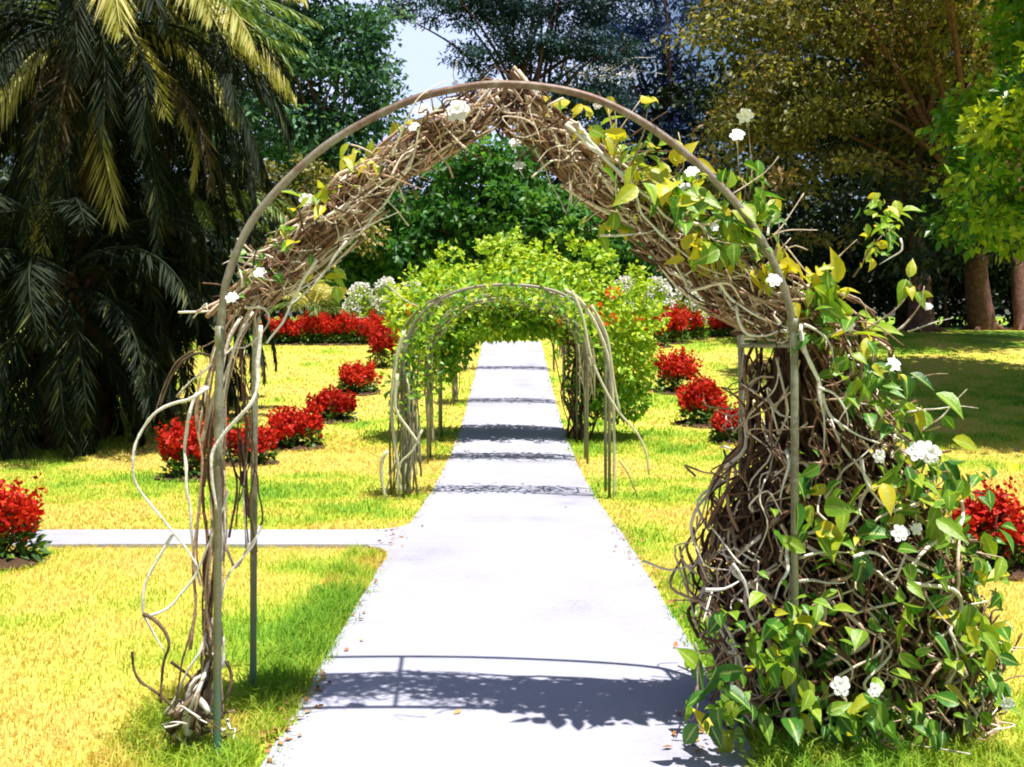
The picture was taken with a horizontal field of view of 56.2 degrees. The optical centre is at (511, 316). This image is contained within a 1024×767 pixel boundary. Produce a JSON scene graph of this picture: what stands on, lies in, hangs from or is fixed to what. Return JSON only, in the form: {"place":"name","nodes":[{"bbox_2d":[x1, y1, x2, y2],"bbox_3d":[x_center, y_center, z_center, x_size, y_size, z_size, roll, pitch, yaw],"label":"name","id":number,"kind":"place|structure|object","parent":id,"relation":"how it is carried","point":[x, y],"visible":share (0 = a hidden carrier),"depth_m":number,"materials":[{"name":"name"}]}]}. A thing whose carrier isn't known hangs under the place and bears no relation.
{"place":"outdoors","nodes":[
{"label":"outdoors","id":0,"kind":"place"},
{"bbox_2d":[10,529,402,547],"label":"side path","id":1,"kind":"structure","parent":0,"point":[119,538],"depth_m":7.55,"materials":[{"name":"concrete"}]},
{"bbox_2d":[0,0,1010,316],"label":"sky","id":2,"kind":"structure","parent":0,"point":[420,48],"materials":[{"name":"white"}]},
{"bbox_2d":[261,341,760,766],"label":"path","id":3,"kind":"structure","parent":0,"point":[517,618],"depth_m":4.99,"materials":[{"name":"concrete"}]},
{"bbox_2d":[249,415,790,766],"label":"leaf litter","id":4,"kind":"object","parent":3,"relation":"on","point":[455,712],"visible":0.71,"depth_m":4.39,"materials":[{"name":"plant"}]},
{"bbox_2d":[0,317,1023,766],"bbox_3d":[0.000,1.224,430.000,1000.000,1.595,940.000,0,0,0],"label":"lawn","id":5,"kind":"structure","parent":0,"point":[1004,341],"depth_m":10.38,"materials":[{"name":"green plant"}]},
{"bbox_2d":[0,551,41,569],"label":"soil bed","id":6,"kind":"object","parent":5,"relation":"on","point":[18,560],"visible":0.64,"depth_m":6.52,"materials":[{"name":"brown soil"}]},
{"bbox_2d":[0,471,51,563],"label":"red flower bush","id":7,"kind":"object","parent":6,"relation":"on","point":[20,511],"visible":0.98,"depth_m":6.63,"materials":[{"name":"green plant"}]},
{"bbox_2d":[0,160,64,326],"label":"shade shrub","id":8,"kind":"object","parent":5,"relation":"on","point":[3,175],"visible":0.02,"depth_m":26.88,"materials":[{"name":"green plant"}]},
{"bbox_2d":[0,0,123,305],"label":"shade tree","id":9,"kind":"object","parent":5,"relation":"on","point":[12,150],"visible":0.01,"depth_m":43.16,"materials":[{"name":"green plant"}]},
{"bbox_2d":[0,194,228,461],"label":"feather palm","id":10,"kind":"object","parent":5,"relation":"on","point":[54,400],"visible":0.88,"depth_m":13.88,"materials":[{"name":"green plant"}]},
{"bbox_2d":[1,2,232,300],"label":"shade tree","id":11,"kind":"object","parent":5,"relation":"on","point":[141,16],"visible":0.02,"depth_m":46.63,"materials":[{"name":"green plant"}]},
{"bbox_2d":[24,178,258,306],"bbox_3d":[-12.488,-1.899,30.984,8.638,5.579,5.350,0,0,0],"label":"shade shrub","id":12,"kind":"object","parent":5,"relation":"on","point":[210,253],"visible":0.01,"depth_m":30.71,"materials":[{"name":"green plant"}]},
{"bbox_2d":[5,144,304,428],"bbox_3d":[-6.335,-0.385,17.438,5.519,4.948,5.530,0,0,0],"label":"feather palm","id":13,"kind":"object","parent":5,"relation":"on","point":[174,318],"visible":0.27,"depth_m":16.88,"materials":[{"name":"green plant"}]},
{"bbox_2d":[0,0,323,438],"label":"feather palm","id":14,"kind":"object","parent":5,"relation":"on","point":[86,92],"visible":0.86,"depth_m":14.76,"materials":[{"name":"green plant"}]},
{"bbox_2d":[152,472,213,480],"bbox_3d":[-3.969,1.948,11.721,0.852,0.062,0.622,0,0,0],"label":"soil bed","id":15,"kind":"object","parent":5,"relation":"on","point":[193,476],"visible":0.43,"depth_m":11.55,"materials":[{"name":"brown soil"}]},
{"bbox_2d":[155,411,213,480],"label":"red flower bush","id":16,"kind":"object","parent":15,"relation":"on","point":[172,442],"visible":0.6,"depth_m":11.66,"materials":[{"name":"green plant"}]},
{"bbox_2d":[122,0,310,324],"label":"shade tree","id":17,"kind":"object","parent":5,"relation":"on","point":[244,84],"visible":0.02,"depth_m":51.30,"materials":[{"name":"green plant"}]},
{"bbox_2d":[138,198,305,332],"bbox_3d":[-9.813,-1.726,33.023,6.116,5.010,5.496,0,0,0],"label":"shade shrub","id":18,"kind":"object","parent":5,"relation":"on","point":[259,232],"visible":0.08,"depth_m":31.98,"materials":[{"name":"green plant"}]},
{"bbox_2d":[225,457,278,465],"bbox_3d":[-3.586,1.971,13.135,0.855,0.054,0.694,0,0,13],"label":"soil bed","id":19,"kind":"object","parent":5,"relation":"on","point":[236,463],"visible":0.43,"depth_m":12.99,"materials":[{"name":"brown soil"}]},
{"bbox_2d":[222,418,279,464],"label":"red flower bush","id":20,"kind":"object","parent":19,"relation":"on","point":[267,440],"visible":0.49,"depth_m":13.09,"materials":[{"name":"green plant"}]},
{"bbox_2d":[275,342,290,344],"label":"soil bed","id":21,"kind":"object","parent":5,"relation":"on","point":[283,343],"visible":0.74,"depth_m":28.52,"materials":[{"name":"brown soil"}]},
{"bbox_2d":[273,314,297,342],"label":"red flower bush","id":22,"kind":"object","parent":21,"relation":"on","point":[283,328],"visible":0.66,"depth_m":28.61,"materials":[{"name":"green plant"}]},
{"bbox_2d":[288,342,305,344],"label":"soil bed","id":23,"kind":"object","parent":5,"relation":"on","point":[295,343],"visible":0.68,"depth_m":28.50,"materials":[{"name":"brown soil"}]},
{"bbox_2d":[284,314,312,343],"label":"red flower bush","id":24,"kind":"object","parent":23,"relation":"on","point":[298,329],"visible":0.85,"depth_m":28.61,"materials":[{"name":"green plant"}]},
{"bbox_2d":[274,441,325,450],"bbox_3d":[-3.305,1.958,14.617,1.008,0.062,0.826,0,0,0],"label":"soil bed","id":25,"kind":"object","parent":5,"relation":"on","point":[281,446],"visible":0.59,"depth_m":14.37,"materials":[{"name":"brown soil"}]},
{"bbox_2d":[266,399,325,447],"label":"red flower bush","id":26,"kind":"object","parent":25,"relation":"on","point":[296,426],"visible":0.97,"depth_m":14.52,"materials":[{"name":"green plant"}]},
{"bbox_2d":[216,152,391,321],"bbox_3d":[-7.463,-2.547,34.075,6.418,6.540,3.234,0,0,0],"label":"olive shrub","id":27,"kind":"object","parent":5,"relation":"on","point":[311,178],"visible":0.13,"depth_m":33.83,"materials":[{"name":"green plant"}]},
{"bbox_2d":[266,282,350,319],"bbox_3d":[-6.250,-0.122,29.588,2.832,1.979,2.915,0,0,0],"label":"young palm","id":28,"kind":"object","parent":5,"relation":"on","point":[314,306],"visible":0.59,"depth_m":29.36,"materials":[{"name":"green plant"}]},
{"bbox_2d":[200,0,437,316],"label":"green tree","id":29,"kind":"object","parent":5,"relation":"on","point":[369,36],"visible":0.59,"depth_m":40.92,"materials":[{"name":"green plant"}]},
{"bbox_2d":[318,341,337,344],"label":"soil bed","id":30,"kind":"object","parent":5,"relation":"on","point":[327,343],"visible":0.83,"depth_m":28.52,"materials":[{"name":"brown soil"}]},
{"bbox_2d":[315,312,344,342],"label":"red flower bush","id":31,"kind":"object","parent":30,"relation":"on","point":[328,330],"visible":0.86,"depth_m":28.62,"materials":[{"name":"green plant"}]},
{"bbox_2d":[322,415,357,423],"bbox_3d":[-3.282,1.845,17.301,1.029,0.091,0.877,0,0,0],"label":"soil bed","id":32,"kind":"object","parent":5,"relation":"on","point":[338,419],"visible":0.41,"depth_m":17.08,"materials":[{"name":"brown soil"}]},
{"bbox_2d":[305,383,359,420],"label":"red flower bush","id":33,"kind":"object","parent":32,"relation":"on","point":[334,403],"visible":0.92,"depth_m":17.16,"materials":[{"name":"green plant"}]},
{"bbox_2d":[335,341,350,344],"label":"soil bed","id":34,"kind":"object","parent":5,"relation":"on","point":[345,343],"visible":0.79,"depth_m":28.51,"materials":[{"name":"brown soil"}]},
{"bbox_2d":[332,307,360,343],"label":"red flower bush","id":35,"kind":"object","parent":34,"relation":"on","point":[344,325],"visible":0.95,"depth_m":28.64,"materials":[{"name":"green plant"}]},
{"bbox_2d":[268,147,438,320],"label":"shade tree","id":36,"kind":"object","parent":5,"relation":"on","point":[294,312],"visible":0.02,"depth_m":61.67,"materials":[{"name":"green plant"}]},
{"bbox_2d":[351,341,367,344],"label":"soil bed","id":37,"kind":"object","parent":5,"relation":"on","point":[355,343],"visible":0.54,"depth_m":28.54,"materials":[{"name":"brown soil"}]},
{"bbox_2d":[346,314,370,343],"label":"red flower bush","id":38,"kind":"object","parent":37,"relation":"on","point":[360,330],"visible":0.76,"depth_m":28.64,"materials":[{"name":"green plant"}]},
{"bbox_2d":[342,282,379,319],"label":"white flower bush","id":39,"kind":"object","parent":5,"relation":"on","point":[358,293],"visible":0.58,"depth_m":30.42,"materials":[{"name":"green plant"}]},
{"bbox_2d":[341,388,380,395],"bbox_3d":[-3.358,1.606,20.546,1.128,0.106,0.913,0,0,0],"label":"soil bed","id":40,"kind":"object","parent":5,"relation":"on","point":[365,392],"visible":0.46,"depth_m":20.34,"materials":[{"name":"brown soil"}]},
{"bbox_2d":[336,359,383,393],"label":"red flower bush","id":41,"kind":"object","parent":40,"relation":"on","point":[355,375],"visible":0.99,"depth_m":20.41,"materials":[{"name":"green plant"}]},
{"bbox_2d":[364,316,399,368],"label":"red flower bush","id":42,"kind":"object","parent":5,"relation":"on","point":[381,339],"visible":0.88,"depth_m":24.13,"materials":[{"name":"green plant"}]},
{"bbox_2d":[366,276,403,328],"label":"white flower bush","id":43,"kind":"object","parent":5,"relation":"on","point":[383,283],"visible":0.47,"depth_m":30.43,"materials":[{"name":"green plant"}]},
{"bbox_2d":[393,279,420,338],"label":"white flower bush","id":44,"kind":"object","parent":5,"relation":"on","point":[418,283],"visible":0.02,"depth_m":30.50,"materials":[{"name":"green plant"}]},
{"bbox_2d":[331,137,521,318],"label":"shade tree","id":45,"kind":"object","parent":5,"relation":"on","point":[416,182],"visible":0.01,"depth_m":62.92,"materials":[{"name":"green plant"}]},
{"bbox_2d":[322,133,677,317],"bbox_3d":[-0.511,-3.243,36.479,14.284,7.845,5.122,0,0,0],"label":"evergreen shrub","id":46,"kind":"object","parent":5,"relation":"on","point":[540,215],"visible":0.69,"depth_m":35.58,"materials":[{"name":"green plant"}]},
{"bbox_2d":[213,80,798,754],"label":"garden arch","id":47,"kind":"structure","parent":5,"relation":"on","point":[337,138],"depth_m":3.64,"materials":[{"name":"paint"}]},
{"bbox_2d":[130,60,524,747],"bbox_3d":[-0.701,0.380,3.833,1.508,2.768,0.521,0,0,0],"label":"climbing vine","id":48,"kind":"object","parent":47,"relation":"attached to","point":[304,248],"visible":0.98,"depth_m":3.79,"materials":[{"name":"brown plant"}]},
{"bbox_2d":[483,66,1023,754],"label":"climbing vine","id":49,"kind":"object","parent":47,"relation":"attached to","point":[887,610],"visible":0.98,"depth_m":3.77,"materials":[{"name":"green plant"}]},
{"bbox_2d":[402,283,610,498],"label":"garden arch","id":50,"kind":"structure","parent":5,"relation":"on","point":[550,291],"depth_m":10.14,"materials":[{"name":"metal"}]},
{"bbox_2d":[378,260,649,500],"bbox_3d":[-0.016,0.678,10.322,2.902,2.584,1.111,0,0,0],"label":"hoop vine","id":51,"kind":"object","parent":50,"relation":"attached to","point":[413,432],"visible":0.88,"depth_m":10.22,"materials":[{"name":"green plant"}]},
{"bbox_2d":[427,297,588,463],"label":"garden arch","id":52,"kind":"structure","parent":5,"relation":"on","point":[586,431],"depth_m":13.09,"materials":[{"name":"metal"}]},
{"bbox_2d":[410,269,600,447],"bbox_3d":[-0.102,0.599,13.345,2.674,2.488,1.170,0,0,0],"label":"hoop vine","id":53,"kind":"object","parent":52,"relation":"attached to","point":[435,344],"visible":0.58,"depth_m":13.19,"materials":[{"name":"green plant"}]},
{"bbox_2d":[438,322,577,441],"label":"garden arch","id":54,"kind":"structure","parent":5,"relation":"on","point":[440,408],"depth_m":15.19,"materials":[{"name":"metal"}]},
{"bbox_2d":[453,345,564,405],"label":"garden arch","id":55,"kind":"structure","parent":5,"relation":"on","point":[454,393],"depth_m":18.90,"materials":[{"name":"metal"}]},
{"bbox_2d":[448,293,566,401],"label":"hoop vine","id":56,"kind":"object","parent":55,"relation":"attached to","point":[456,377],"visible":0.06,"depth_m":19.09,"materials":[{"name":"green plant"}]},
{"bbox_2d":[464,343,554,371],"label":"garden arch","id":57,"kind":"structure","parent":5,"relation":"on","point":[553,359],"depth_m":23.49,"materials":[{"name":"metal"}]},
{"bbox_2d":[355,0,671,318],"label":"conifer tree","id":58,"kind":"object","parent":5,"relation":"on","point":[521,12],"visible":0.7,"depth_m":49.35,"materials":[{"name":"green plant"}]},
{"bbox_2d":[379,221,671,441],"bbox_3d":[0.196,0.215,15.515,4.747,3.531,2.070,0,0,0],"label":"leafy vine","id":59,"kind":"object","parent":5,"relation":"on","point":[469,333],"visible":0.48,"depth_m":15.17,"materials":[{"name":"green plant"}]},
{"bbox_2d":[472,115,645,312],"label":"shade tree","id":60,"kind":"object","parent":5,"relation":"on","point":[557,180],"depth_m":60.64,"materials":[{"name":"green plant"}]},
{"bbox_2d":[610,275,643,337],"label":"white flower bush","id":61,"kind":"object","parent":5,"relation":"on","point":[625,282],"visible":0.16,"depth_m":30.46,"materials":[{"name":"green plant"}]},
{"bbox_2d":[543,0,748,310],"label":"gum tree","id":62,"kind":"object","parent":5,"relation":"on","point":[659,26],"visible":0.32,"depth_m":55.01,"materials":[{"name":"green plant"}]},
{"bbox_2d":[634,276,678,337],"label":"white flower bush","id":63,"kind":"object","parent":5,"relation":"on","point":[665,296],"visible":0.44,"depth_m":30.43,"materials":[{"name":"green plant"}]},
{"bbox_2d":[653,344,672,347],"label":"soil bed","id":64,"kind":"object","parent":5,"relation":"on","point":[660,345],"visible":0.4,"depth_m":28.00,"materials":[{"name":"brown soil"}]},
{"bbox_2d":[636,306,672,345],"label":"red flower bush","id":65,"kind":"object","parent":64,"relation":"on","point":[661,339],"visible":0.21,"depth_m":28.13,"materials":[{"name":"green plant"}]},
{"bbox_2d":[648,387,685,394],"bbox_3d":[3.545,1.595,20.673,1.213,0.110,0.947,0,0,0],"label":"soil bed","id":66,"kind":"object","parent":5,"relation":"on","point":[668,392],"visible":0.38,"depth_m":20.46,"materials":[{"name":"brown soil"}]},
{"bbox_2d":[651,343,703,391],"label":"red flower bush","id":67,"kind":"object","parent":66,"relation":"on","point":[675,368],"visible":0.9,"depth_m":20.53,"materials":[{"name":"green plant"}]},
{"bbox_2d":[658,340,692,343],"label":"soil bed","id":68,"kind":"object","parent":5,"relation":"on","point":[675,342],"visible":0.53,"depth_m":28.89,"materials":[{"name":"brown soil"}]},
{"bbox_2d":[656,300,693,341],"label":"red flower bush","id":69,"kind":"object","parent":68,"relation":"on","point":[678,326],"visible":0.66,"depth_m":29.02,"materials":[{"name":"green plant"}]},
{"bbox_2d":[672,284,709,337],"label":"white flower bush","id":70,"kind":"object","parent":5,"relation":"on","point":[679,294],"visible":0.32,"depth_m":30.41,"materials":[{"name":"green plant"}]},
{"bbox_2d":[675,419,712,427],"bbox_3d":[3.399,1.870,16.907,1.033,0.086,0.830,0,0,0],"label":"soil bed","id":71,"kind":"object","parent":5,"relation":"on","point":[699,424],"visible":0.49,"depth_m":16.72,"materials":[{"name":"brown soil"}]},
{"bbox_2d":[674,374,728,425],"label":"red flower bush","id":72,"kind":"object","parent":71,"relation":"on","point":[708,391],"visible":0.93,"depth_m":16.82,"materials":[{"name":"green plant"}]},
{"bbox_2d":[615,48,812,311],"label":"shade tree","id":73,"kind":"object","parent":5,"relation":"on","point":[679,94],"visible":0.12,"depth_m":54.51,"materials":[{"name":"green plant"}]},
{"bbox_2d":[707,437,737,443],"bbox_3d":[3.451,1.946,15.103,0.784,0.061,0.572,0,0,0],"label":"soil bed","id":74,"kind":"object","parent":5,"relation":"on","point":[724,440],"visible":0.4,"depth_m":14.94,"materials":[{"name":"brown soil"}]},
{"bbox_2d":[709,400,750,444],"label":"red flower bush","id":75,"kind":"object","parent":74,"relation":"on","point":[718,420],"visible":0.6,"depth_m":15.02,"materials":[{"name":"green plant"}]},
{"bbox_2d":[679,181,825,317],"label":"shade shrub","id":76,"kind":"object","parent":5,"relation":"on","point":[804,258],"visible":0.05,"depth_m":37.13,"materials":[{"name":"green plant"}]},
{"bbox_2d":[677,0,887,324],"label":"shade tree","id":77,"kind":"object","parent":5,"relation":"on","point":[798,217],"visible":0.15,"depth_m":49.40,"materials":[{"name":"green plant"}]},
{"bbox_2d":[650,0,1021,329],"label":"olive tree","id":78,"kind":"object","parent":5,"relation":"on","point":[814,110],"visible":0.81,"depth_m":34.24,"materials":[{"name":"green plant"}]},
{"bbox_2d":[781,182,937,326],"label":"shade shrub","id":79,"kind":"object","parent":5,"relation":"on","point":[879,300],"visible":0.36,"depth_m":41.41,"materials":[{"name":"green plant"}]},
{"bbox_2d":[776,0,1000,325],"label":"shade tree","id":80,"kind":"object","parent":5,"relation":"on","point":[901,320],"visible":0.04,"depth_m":47.50,"materials":[{"name":"green plant"}]},
{"bbox_2d":[761,0,1017,331],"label":"stout tree","id":81,"kind":"object","parent":5,"relation":"on","point":[920,250],"visible":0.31,"depth_m":32.86,"materials":[{"name":"green plant"}]},
{"bbox_2d":[873,177,1011,326],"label":"shade shrub","id":82,"kind":"object","parent":5,"relation":"on","point":[953,308],"visible":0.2,"depth_m":42.71,"materials":[{"name":"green plant"}]},
{"bbox_2d":[870,7,1022,325],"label":"shade tree","id":83,"kind":"object","parent":5,"relation":"on","point":[1006,297],"visible":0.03,"depth_m":45.33,"materials":[{"name":"green plant"}]},
{"bbox_2d":[914,0,1023,264],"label":"citrus tree","id":84,"kind":"object","parent":5,"relation":"on","point":[1000,132],"visible":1,"depth_m":18.68,"materials":[{"name":"green plant"}]},
{"bbox_2d":[925,38,1023,330],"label":"slim tree","id":85,"kind":"object","parent":5,"relation":"on","point":[1017,275],"visible":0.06,"depth_m":35.64,"materials":[{"name":"green plant"}]},
{"bbox_2d":[956,245,1023,325],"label":"shade shrub","id":86,"kind":"object","parent":5,"relation":"on","point":[1001,278],"visible":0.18,"depth_m":42.66,"materials":[{"name":"green plant"}]},
{"bbox_2d":[962,560,1023,578],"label":"soil bed","id":87,"kind":"object","parent":5,"relation":"on","point":[1017,571],"visible":0.18,"depth_m":6.24,"materials":[{"name":"brown soil"}]},
{"bbox_2d":[933,474,1023,571],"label":"red flower bush","id":88,"kind":"object","parent":87,"relation":"on","point":[982,520],"visible":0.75,"depth_m":6.37,"materials":[{"name":"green plant"}]},
{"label":"soil bed","id":89,"kind":"structure","parent":5,"relation":"on","visible":0},
{"bbox_2d":[260,314,281,343],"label":"red flower bush","id":90,"kind":"object","parent":89,"relation":"on","point":[272,330],"visible":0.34,"depth_m":28.66,"materials":[{"name":"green plant"}]},
{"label":"soil bed","id":91,"kind":"structure","parent":5,"relation":"on","visible":0},
{"bbox_2d":[302,309,324,344],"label":"red flower bush","id":92,"kind":"object","parent":91,"relation":"on","point":[314,323],"visible":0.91,"depth_m":28.61,"materials":[{"name":"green plant"}]},
{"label":"soil bed","id":93,"kind":"structure","parent":5,"relation":"on","visible":0},
{"bbox_2d":[363,310,385,342],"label":"red flower bush","id":94,"kind":"object","parent":93,"relation":"on","point":[374,317],"visible":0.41,"depth_m":28.60,"materials":[{"name":"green plant"}]},
{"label":"soil bed","id":95,"kind":"structure","parent":5,"relation":"on","visible":0},
{"bbox_2d":[619,309,654,343],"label":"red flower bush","id":96,"kind":"object","parent":95,"relation":"on","point":[635,318],"visible":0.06,"depth_m":28.14,"materials":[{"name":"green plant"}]},
{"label":"soil bed","id":97,"kind":"structure","parent":5,"relation":"on","visible":0},
{"bbox_2d":[679,307,706,339],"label":"red flower bush","id":98,"kind":"object","parent":97,"relation":"on","point":[695,324],"visible":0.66,"depth_m":30.10,"materials":[{"name":"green plant"}]},
{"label":"soil bed","id":99,"kind":"structure","parent":5,"relation":"on","visible":0},
{"bbox_2d":[700,309,723,336],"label":"red flower bush","id":100,"kind":"object","parent":99,"relation":"on","point":[714,328],"visible":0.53,"depth_m":30.93,"materials":[{"name":"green plant"}]},
{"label":"soil bed","id":101,"kind":"structure","parent":5,"relation":"on","visible":0},
{"bbox_2d":[719,311,742,334],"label":"red flower bush","id":102,"kind":"object","parent":101,"relation":"on","point":[726,327],"visible":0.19,"depth_m":31.38,"materials":[{"name":"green plant"}]}
]}

